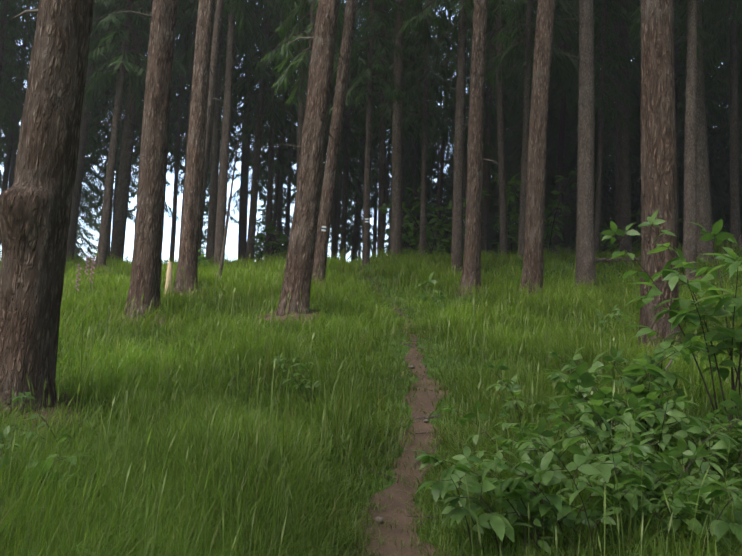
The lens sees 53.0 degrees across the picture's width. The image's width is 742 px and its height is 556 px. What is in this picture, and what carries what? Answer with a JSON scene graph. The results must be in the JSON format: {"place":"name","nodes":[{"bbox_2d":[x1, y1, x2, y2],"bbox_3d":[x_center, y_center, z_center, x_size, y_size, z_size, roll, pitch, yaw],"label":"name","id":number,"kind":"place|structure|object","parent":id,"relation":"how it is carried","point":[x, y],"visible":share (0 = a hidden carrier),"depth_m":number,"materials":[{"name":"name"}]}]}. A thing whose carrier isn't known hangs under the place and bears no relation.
{"place":"outdoors","nodes":[
{"label":"outdoors","id":0,"kind":"place"},
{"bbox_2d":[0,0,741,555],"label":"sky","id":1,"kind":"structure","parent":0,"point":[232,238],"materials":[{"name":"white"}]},
{"bbox_2d":[0,234,741,555],"bbox_3d":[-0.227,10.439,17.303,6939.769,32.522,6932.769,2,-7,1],"label":"ground","id":2,"kind":"structure","parent":0,"point":[721,273],"depth_m":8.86,"materials":[{"name":"green plant"}]},
{"bbox_2d":[0,0,30,105],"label":"spruce tree","id":3,"kind":"object","parent":2,"relation":"on","point":[19,62],"visible":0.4,"depth_m":30.07,"materials":[{"name":"green plant"}]},
{"bbox_2d":[0,0,34,141],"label":"spruce tree","id":4,"kind":"object","parent":2,"relation":"on","point":[17,128],"visible":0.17,"depth_m":33.94,"materials":[{"name":"green plant"}]},
{"bbox_2d":[0,1,36,188],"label":"spruce tree","id":5,"kind":"object","parent":2,"relation":"on","point":[11,172],"visible":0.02,"depth_m":40.52,"materials":[{"name":"green plant"}]},
{"bbox_2d":[0,0,37,245],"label":"spruce tree","id":6,"kind":"object","parent":2,"relation":"on","point":[6,151],"visible":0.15,"depth_m":36.10,"materials":[{"name":"green plant"}]},
{"bbox_2d":[0,0,38,119],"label":"spruce tree","id":7,"kind":"object","parent":2,"relation":"on","point":[4,39],"visible":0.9,"depth_m":27.75,"materials":[{"name":"green plant"}]},
{"bbox_2d":[0,0,93,418],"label":"pine tree","id":8,"kind":"object","parent":2,"relation":"on","point":[27,307],"visible":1,"depth_m":6.15,"materials":[{"name":"brown plant"}]},
{"bbox_2d":[20,0,125,198],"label":"spruce tree","id":9,"kind":"object","parent":2,"relation":"on","point":[89,150],"visible":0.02,"depth_m":33.47,"materials":[{"name":"green plant"}]},
{"bbox_2d":[74,112,104,259],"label":"young spruce","id":10,"kind":"object","parent":2,"relation":"on","point":[84,232],"visible":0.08,"depth_m":57.24,"materials":[{"name":"green plant"}]},
{"bbox_2d":[32,0,150,259],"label":"spruce tree","id":11,"kind":"object","parent":2,"relation":"on","point":[84,125],"visible":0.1,"depth_m":29.61,"materials":[{"name":"green plant"}]},
{"bbox_2d":[76,89,108,237],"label":"spruce tree","id":12,"kind":"object","parent":2,"relation":"on","point":[87,181],"visible":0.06,"depth_m":44.97,"materials":[{"name":"green plant"}]},
{"bbox_2d":[80,6,143,203],"bbox_3d":[-13.861,-13.331,37.859,4.972,30.396,5.623,5,-6,-9],"label":"spruce tree","id":13,"kind":"object","parent":2,"relation":"on","point":[101,106],"depth_m":37.54,"materials":[{"name":"green plant"}]},
{"bbox_2d":[83,6,142,262],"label":"spruce tree","id":14,"kind":"object","parent":2,"relation":"on","point":[132,183],"visible":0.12,"depth_m":44.22,"materials":[{"name":"green plant"}]},
{"bbox_2d":[85,100,142,252],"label":"spruce tree","id":15,"kind":"object","parent":2,"relation":"on","point":[114,199],"visible":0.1,"depth_m":49.42,"materials":[{"name":"green plant"}]},
{"bbox_2d":[88,6,150,189],"bbox_3d":[-10.987,-10.985,32.908,4.777,23.888,4.104,3,-7,-7],"label":"spruce tree","id":16,"kind":"object","parent":2,"relation":"on","point":[109,121],"visible":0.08,"depth_m":32.55,"materials":[{"name":"green plant"}]},
{"bbox_2d":[82,0,189,265],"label":"spruce tree","id":17,"kind":"object","parent":2,"relation":"on","point":[109,183],"visible":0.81,"depth_m":22.81,"materials":[{"name":"green plant"}]},
{"bbox_2d":[93,0,187,261],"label":"spruce tree","id":18,"kind":"object","parent":2,"relation":"on","point":[119,212],"visible":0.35,"depth_m":27.48,"materials":[{"name":"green plant"}]},
{"bbox_2d":[113,0,178,319],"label":"pine tree","id":19,"kind":"object","parent":2,"relation":"on","point":[157,154],"visible":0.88,"depth_m":12.04,"materials":[{"name":"brown plant"}]},
{"bbox_2d":[105,1,190,201],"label":"spruce tree","id":20,"kind":"object","parent":2,"relation":"on","point":[135,145],"visible":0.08,"depth_m":36.43,"materials":[{"name":"green plant"}]},
{"bbox_2d":[127,93,179,224],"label":"spruce tree","id":21,"kind":"object","parent":2,"relation":"on","point":[135,206],"visible":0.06,"depth_m":47.94,"materials":[{"name":"green plant"}]},
{"bbox_2d":[167,0,219,259],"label":"spruce tree","id":22,"kind":"object","parent":2,"relation":"on","point":[181,92],"visible":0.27,"depth_m":32.86,"materials":[{"name":"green plant"}]},
{"bbox_2d":[174,0,214,291],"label":"pine tree","id":23,"kind":"object","parent":2,"relation":"on","point":[194,179],"visible":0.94,"depth_m":15.36,"materials":[{"name":"brown plant"}]},
{"bbox_2d":[167,0,238,212],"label":"spruce tree","id":24,"kind":"object","parent":2,"relation":"on","point":[185,29],"visible":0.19,"depth_m":30.76,"materials":[{"name":"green plant"}]},
{"bbox_2d":[182,2,256,184],"bbox_3d":[-7.460,-11.032,36.976,3.312,25.065,4.302,0,-8,7],"label":"spruce tree","id":25,"kind":"object","parent":2,"relation":"on","point":[231,127],"visible":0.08,"depth_m":36.95,"materials":[{"name":"green plant"}]},
{"bbox_2d":[204,23,240,256],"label":"spruce tree","id":26,"kind":"object","parent":2,"relation":"on","point":[207,195],"visible":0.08,"depth_m":48.80,"materials":[{"name":"green plant"}]},
{"bbox_2d":[178,0,269,262],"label":"spruce tree","id":27,"kind":"object","parent":2,"relation":"on","point":[213,200],"visible":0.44,"depth_m":27.41,"materials":[{"name":"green plant"}]},
{"bbox_2d":[219,135,238,278],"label":"thin tree trunk","id":28,"kind":"object","parent":2,"relation":"on","point":[224,241],"visible":0.83,"depth_m":17.29,"materials":[{"name":"brown wood"}]},
{"bbox_2d":[175,0,288,265],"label":"spruce tree","id":29,"kind":"object","parent":2,"relation":"on","point":[224,158],"visible":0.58,"depth_m":24.73,"materials":[{"name":"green plant"}]},
{"bbox_2d":[180,0,299,261],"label":"spruce tree","id":30,"kind":"object","parent":2,"relation":"on","point":[216,46],"visible":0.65,"depth_m":21.55,"materials":[{"name":"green plant"}]},
{"bbox_2d":[209,0,277,257],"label":"spruce tree","id":31,"kind":"object","parent":2,"relation":"on","point":[233,149],"visible":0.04,"depth_m":44.12,"materials":[{"name":"green plant"}]},
{"bbox_2d":[220,0,287,259],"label":"spruce tree","id":32,"kind":"object","parent":2,"relation":"on","point":[244,216],"visible":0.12,"depth_m":39.52,"materials":[{"name":"green plant"}]},
{"bbox_2d":[228,10,292,214],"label":"spruce tree","id":33,"kind":"object","parent":2,"relation":"on","point":[238,194],"visible":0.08,"depth_m":51.13,"materials":[{"name":"green plant"}]},
{"bbox_2d":[215,0,309,260],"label":"spruce tree","id":34,"kind":"object","parent":2,"relation":"on","point":[268,90],"visible":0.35,"depth_m":30.13,"materials":[{"name":"green plant"}]},
{"bbox_2d":[245,221,290,260],"bbox_3d":[-3.608,-1.206,30.483,3.327,2.542,2.204,7,-8,-34],"label":"bush","id":35,"kind":"object","parent":2,"relation":"on","point":[261,236],"visible":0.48,"depth_m":30.06,"materials":[{"name":"green plant"}]},
{"bbox_2d":[234,0,309,260],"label":"spruce tree","id":36,"kind":"object","parent":2,"relation":"on","point":[273,140],"visible":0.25,"depth_m":33.44,"materials":[{"name":"green plant"}]},
{"bbox_2d":[239,39,307,256],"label":"spruce tree","id":37,"kind":"object","parent":2,"relation":"on","point":[279,220],"visible":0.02,"depth_m":48.33,"materials":[{"name":"green plant"}]},
{"bbox_2d":[242,0,307,253],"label":"spruce tree","id":38,"kind":"object","parent":2,"relation":"on","point":[279,149],"visible":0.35,"depth_m":37.09,"materials":[{"name":"green plant"}]},
{"bbox_2d":[255,173,294,255],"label":"young spruce","id":39,"kind":"object","parent":2,"relation":"on","point":[262,226],"visible":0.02,"depth_m":54.02,"materials":[{"name":"green plant"}]},
{"bbox_2d":[250,19,324,254],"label":"spruce tree","id":40,"kind":"object","parent":2,"relation":"on","point":[289,180],"visible":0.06,"depth_m":42.37,"materials":[{"name":"green plant"}]},
{"bbox_2d":[237,0,367,178],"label":"spruce tree","id":41,"kind":"object","parent":2,"relation":"on","point":[300,111],"visible":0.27,"depth_m":25.80,"materials":[{"name":"green plant"}]},
{"bbox_2d":[276,0,339,315],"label":"pine tree","id":42,"kind":"object","parent":2,"relation":"on","point":[305,188],"visible":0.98,"depth_m":12.47,"materials":[{"name":"brown plant"}]},
{"bbox_2d":[260,0,361,146],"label":"spruce tree","id":43,"kind":"object","parent":2,"relation":"on","point":[301,55],"visible":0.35,"depth_m":19.40,"materials":[{"name":"green plant"}]},
{"bbox_2d":[311,0,356,284],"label":"pine tree","id":44,"kind":"object","parent":2,"relation":"on","point":[340,98],"visible":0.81,"depth_m":17.22,"materials":[{"name":"brown plant"}]},
{"bbox_2d":[306,0,366,261],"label":"spruce tree","id":45,"kind":"object","parent":2,"relation":"on","point":[333,241],"visible":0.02,"depth_m":38.53,"materials":[{"name":"green plant"}]},
{"bbox_2d":[319,0,372,254],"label":"spruce tree","id":46,"kind":"object","parent":2,"relation":"on","point":[339,190],"visible":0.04,"depth_m":42.55,"materials":[{"name":"green plant"}]},
{"bbox_2d":[0,265,702,436],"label":"needle litter skirts","id":47,"kind":"object","parent":2,"relation":"on","point":[81,407],"visible":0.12,"depth_m":6.68,"materials":[{"name":"brown plant"}]},
{"bbox_2d":[324,0,394,259],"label":"spruce tree","id":48,"kind":"object","parent":2,"relation":"on","point":[348,141],"visible":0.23,"depth_m":34.56,"materials":[{"name":"green plant"}]},
{"bbox_2d":[336,126,389,260],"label":"spruce tree","id":49,"kind":"object","parent":2,"relation":"on","point":[359,235],"visible":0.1,"depth_m":52.61,"materials":[{"name":"green plant"}]},
{"bbox_2d":[338,2,393,261],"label":"spruce tree","id":50,"kind":"object","parent":2,"relation":"on","point":[359,187],"visible":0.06,"depth_m":45.91,"materials":[{"name":"green plant"}]},
{"bbox_2d":[0,247,741,555],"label":"broadleaf weeds","id":51,"kind":"object","parent":2,"relation":"on","point":[543,474],"visible":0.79,"depth_m":4.07,"materials":[{"name":"green plant"}]},
{"bbox_2d":[327,0,414,264],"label":"spruce tree","id":52,"kind":"object","parent":2,"relation":"on","point":[371,34],"visible":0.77,"depth_m":21.92,"materials":[{"name":"green plant"}]},
{"bbox_2d":[342,41,408,254],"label":"spruce tree","id":53,"kind":"object","parent":2,"relation":"on","point":[374,247],"visible":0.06,"depth_m":47.99,"materials":[{"name":"green plant"}]},
{"bbox_2d":[332,0,432,255],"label":"spruce tree","id":54,"kind":"object","parent":2,"relation":"on","point":[382,166],"visible":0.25,"depth_m":31.82,"materials":[{"name":"green plant"}]},
{"bbox_2d":[351,7,420,232],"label":"spruce tree","id":55,"kind":"object","parent":2,"relation":"on","point":[373,204],"visible":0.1,"depth_m":44.35,"materials":[{"name":"green plant"}]},
{"bbox_2d":[341,268,448,555],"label":"dirt path","id":56,"kind":"structure","parent":2,"relation":"on","point":[402,518],"depth_m":5.06,"materials":[{"name":"brown soil"}]},
{"bbox_2d":[364,275,448,517],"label":"path roots","id":57,"kind":"object","parent":56,"relation":"on","point":[425,417],"visible":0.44,"depth_m":6.85,"materials":[{"name":"brown wood"}]},
{"bbox_2d":[351,2,443,252],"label":"spruce tree","id":58,"kind":"object","parent":2,"relation":"on","point":[357,127],"visible":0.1,"depth_m":40.87,"materials":[{"name":"green plant"}]},
{"bbox_2d":[354,0,453,253],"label":"spruce tree","id":59,"kind":"object","parent":2,"relation":"on","point":[412,129],"visible":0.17,"depth_m":34.51,"materials":[{"name":"green plant"}]},
{"bbox_2d":[386,30,436,254],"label":"spruce tree","id":60,"kind":"object","parent":2,"relation":"on","point":[411,196],"visible":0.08,"depth_m":46.34,"materials":[{"name":"green plant"}]},
{"bbox_2d":[377,0,446,257],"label":"spruce tree","id":61,"kind":"object","parent":2,"relation":"on","point":[395,213],"visible":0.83,"depth_m":24.46,"materials":[{"name":"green plant"}]},
{"bbox_2d":[386,4,437,252],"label":"spruce tree","id":62,"kind":"object","parent":2,"relation":"on","point":[416,174],"visible":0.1,"depth_m":42.70,"materials":[{"name":"green plant"}]},
{"bbox_2d":[386,0,471,257],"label":"spruce tree","id":63,"kind":"object","parent":2,"relation":"on","point":[425,113],"visible":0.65,"depth_m":28.12,"materials":[{"name":"green plant"}]},
{"bbox_2d":[376,185,490,257],"bbox_3d":[2.294,-1.825,28.957,4.312,3.585,4.675,2,-7,1],"label":"bush","id":64,"kind":"object","parent":2,"relation":"on","point":[429,236],"visible":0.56,"depth_m":28.39,"materials":[{"name":"green plant"}]},
{"bbox_2d":[404,36,463,254],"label":"young spruce","id":65,"kind":"object","parent":2,"relation":"on","point":[434,172],"visible":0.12,"depth_m":43.55,"materials":[{"name":"green plant"}]},
{"bbox_2d":[411,1,484,255],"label":"spruce tree","id":66,"kind":"object","parent":2,"relation":"on","point":[441,171],"visible":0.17,"depth_m":38.42,"materials":[{"name":"green plant"}]},
{"bbox_2d":[432,155,463,254],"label":"young spruce","id":67,"kind":"object","parent":2,"relation":"on","point":[446,204],"visible":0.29,"depth_m":41.94,"materials":[{"name":"green plant"}]},
{"bbox_2d":[397,0,512,273],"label":"spruce tree","id":68,"kind":"object","parent":2,"relation":"on","point":[457,244],"visible":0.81,"depth_m":19.27,"materials":[{"name":"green plant"}]},
{"bbox_2d":[421,0,506,246],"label":"spruce tree","id":69,"kind":"object","parent":2,"relation":"on","point":[453,65],"visible":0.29,"depth_m":31.61,"materials":[{"name":"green plant"}]},
{"bbox_2d":[459,0,506,289],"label":"pine tree","id":70,"kind":"object","parent":2,"relation":"on","point":[476,109],"visible":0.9,"depth_m":16.55,"materials":[{"name":"brown plant"}]},
{"bbox_2d":[453,3,520,254],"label":"spruce tree","id":71,"kind":"object","parent":2,"relation":"on","point":[496,152],"visible":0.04,"depth_m":40.66,"materials":[{"name":"green plant"}]},
{"bbox_2d":[441,3,534,256],"bbox_3d":[6.121,-13.637,36.275,4.455,30.349,5.808,8,-8,-42],"label":"spruce tree","id":72,"kind":"object","parent":2,"relation":"on","point":[484,226],"visible":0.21,"depth_m":35.56,"materials":[{"name":"green plant"}]},
{"bbox_2d":[488,162,499,256],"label":"young spruce","id":73,"kind":"object","parent":2,"relation":"on","point":[498,230],"visible":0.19,"depth_m":42.43,"materials":[{"name":"green plant"}]},
{"bbox_2d":[443,0,554,256],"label":"spruce tree","id":74,"kind":"object","parent":2,"relation":"on","point":[502,181],"visible":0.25,"depth_m":26.51,"materials":[{"name":"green plant"}]},
{"bbox_2d":[488,8,574,248],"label":"young spruce","id":75,"kind":"object","parent":2,"relation":"on","point":[512,152],"visible":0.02,"depth_m":41.34,"materials":[{"name":"green plant"}]},
{"bbox_2d":[488,170,576,254],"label":"tree","id":76,"kind":"object","parent":2,"relation":"on","point":[549,229],"visible":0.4,"depth_m":28.54,"materials":[{"name":"green plant"}]},
{"bbox_2d":[492,14,577,252],"bbox_3d":[9.317,-8.417,39.858,4.965,21.227,5.097,-4,-9,39],"label":"young spruce","id":77,"kind":"object","parent":2,"relation":"on","point":[515,120],"visible":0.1,"depth_m":39.12,"materials":[{"name":"green plant"}]},
{"bbox_2d":[507,79,563,251],"bbox_3d":[8.494,-5.246,38.555,3.707,14.094,3.724,2,-7,0],"label":"young spruce","id":78,"kind":"object","parent":2,"relation":"on","point":[519,122],"visible":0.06,"depth_m":38.25,"materials":[{"name":"green plant"}]},
{"bbox_2d":[494,0,578,253],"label":"spruce tree","id":79,"kind":"object","parent":2,"relation":"on","point":[575,44],"visible":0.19,"depth_m":31.52,"materials":[{"name":"green plant"}]},
{"bbox_2d":[520,0,554,295],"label":"pine tree","id":80,"kind":"object","parent":2,"relation":"on","point":[537,92],"visible":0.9,"depth_m":15.45,"materials":[{"name":"brown plant"}]},
{"bbox_2d":[484,0,599,260],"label":"spruce tree","id":81,"kind":"object","parent":2,"relation":"on","point":[528,58],"visible":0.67,"depth_m":23.34,"materials":[{"name":"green plant"}]},
{"bbox_2d":[518,0,606,255],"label":"spruce tree","id":82,"kind":"object","parent":2,"relation":"on","point":[567,112],"visible":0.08,"depth_m":37.96,"materials":[{"name":"green plant"}]},
{"bbox_2d":[533,0,596,286],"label":"spruce tree","id":83,"kind":"object","parent":2,"relation":"on","point":[584,222],"visible":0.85,"depth_m":18.23,"materials":[{"name":"brown plant"}]},
{"bbox_2d":[530,0,599,256],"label":"spruce tree","id":84,"kind":"object","parent":2,"relation":"on","point":[556,239],"visible":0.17,"depth_m":34.40,"materials":[{"name":"green plant"}]},
{"bbox_2d":[546,1,615,256],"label":"young spruce","id":85,"kind":"object","parent":2,"relation":"on","point":[605,205],"visible":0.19,"depth_m":37.80,"materials":[{"name":"green plant"}]},
{"bbox_2d":[562,0,640,256],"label":"spruce tree","id":86,"kind":"object","parent":2,"relation":"on","point":[601,64],"visible":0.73,"depth_m":25.98,"materials":[{"name":"green plant"}]},
{"bbox_2d":[569,1,640,255],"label":"young spruce","id":87,"kind":"object","parent":2,"relation":"on","point":[631,200],"visible":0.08,"depth_m":37.93,"materials":[{"name":"green plant"}]},
{"bbox_2d":[550,0,684,246],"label":"spruce tree","id":88,"kind":"object","parent":2,"relation":"on","point":[635,80],"visible":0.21,"depth_m":31.71,"materials":[{"name":"green plant"}]},
{"bbox_2d":[594,4,640,242],"bbox_3d":[11.839,-9.755,35.981,3.519,22.058,4.583,10,-11,-36],"label":"spruce tree","id":89,"kind":"object","parent":2,"relation":"on","point":[632,145],"visible":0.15,"depth_m":35.43,"materials":[{"name":"green plant"}]},
{"bbox_2d":[565,0,686,254],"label":"spruce tree","id":90,"kind":"object","parent":2,"relation":"on","point":[624,149],"visible":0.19,"depth_m":27.27,"materials":[{"name":"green plant"}]},
{"bbox_2d":[542,262,719,459],"bbox_3d":[1.990,0.635,5.629,1.451,1.656,1.103,2,-7,1],"label":"shrub","id":91,"kind":"object","parent":2,"relation":"on","point":[633,383],"visible":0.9,"depth_m":5.59,"materials":[{"name":"green plant"}]},
{"bbox_2d":[600,210,683,254],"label":"tree","id":92,"kind":"object","parent":2,"relation":"on","point":[615,245],"visible":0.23,"depth_m":29.67,"materials":[{"name":"green plant"}]},
{"bbox_2d":[608,62,683,246],"bbox_3d":[14.651,-5.670,38.603,4.440,15.562,4.367,5,-8,-24],"label":"young spruce","id":93,"kind":"object","parent":2,"relation":"on","point":[637,177],"visible":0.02,"depth_m":38.38,"materials":[{"name":"green plant"}]},
{"bbox_2d":[637,0,682,357],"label":"pine tree","id":94,"kind":"object","parent":2,"relation":"on","point":[652,100],"visible":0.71,"depth_m":10.01,"materials":[{"name":"brown plant"}]},
{"bbox_2d":[601,209,741,433],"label":"shrub","id":95,"kind":"object","parent":2,"relation":"on","point":[726,302],"visible":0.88,"depth_m":5.94,"materials":[{"name":"green plant"}]},
{"bbox_2d":[616,0,726,147],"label":"spruce tree","id":96,"kind":"object","parent":2,"relation":"on","point":[679,97],"visible":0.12,"depth_m":29.64,"materials":[{"name":"green plant"}]},
{"bbox_2d":[626,0,741,277],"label":"spruce tree","id":97,"kind":"object","parent":2,"relation":"on","point":[689,250],"visible":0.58,"depth_m":19.40,"materials":[{"name":"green plant"}]},
{"bbox_2d":[677,0,729,152],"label":"spruce tree","id":98,"kind":"object","parent":2,"relation":"on","point":[722,96],"visible":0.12,"depth_m":31.69,"materials":[{"name":"green plant"}]},
{"bbox_2d":[674,0,736,262],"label":"spruce tree","id":99,"kind":"object","parent":2,"relation":"on","point":[702,206],"visible":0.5,"depth_m":21.65,"materials":[{"name":"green plant"}]},
{"bbox_2d":[674,0,741,250],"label":"spruce tree","id":100,"kind":"object","parent":2,"relation":"on","point":[734,146],"visible":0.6,"depth_m":24.40,"materials":[{"name":"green plant"}]},
{"bbox_2d":[677,2,740,249],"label":"young spruce","id":101,"kind":"object","parent":2,"relation":"on","point":[718,181],"visible":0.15,"depth_m":35.34,"materials":[{"name":"green plant"}]},
{"bbox_2d":[683,0,741,247],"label":"spruce tree","id":102,"kind":"object","parent":2,"relation":"on","point":[709,113],"visible":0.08,"depth_m":39.53,"materials":[{"name":"green plant"}]},
{"bbox_2d":[703,5,741,102],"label":"spruce tree","id":103,"kind":"object","parent":2,"relation":"on","point":[726,66],"visible":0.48,"depth_m":30.52,"materials":[{"name":"green plant"}]},
{"bbox_2d":[705,0,741,200],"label":"spruce tree","id":104,"kind":"object","parent":2,"relation":"on","point":[739,128],"visible":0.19,"depth_m":36.38,"materials":[{"name":"green plant"}]},
{"bbox_2d":[706,1,741,169],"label":"spruce tree","id":105,"kind":"object","parent":2,"relation":"on","point":[727,128],"visible":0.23,"depth_m":32.95,"materials":[{"name":"green plant"}]},
{"bbox_2d":[710,106,741,244],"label":"young spruce","id":106,"kind":"object","parent":2,"relation":"on","point":[724,207],"visible":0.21,"depth_m":37.89,"materials":[{"name":"green plant"}]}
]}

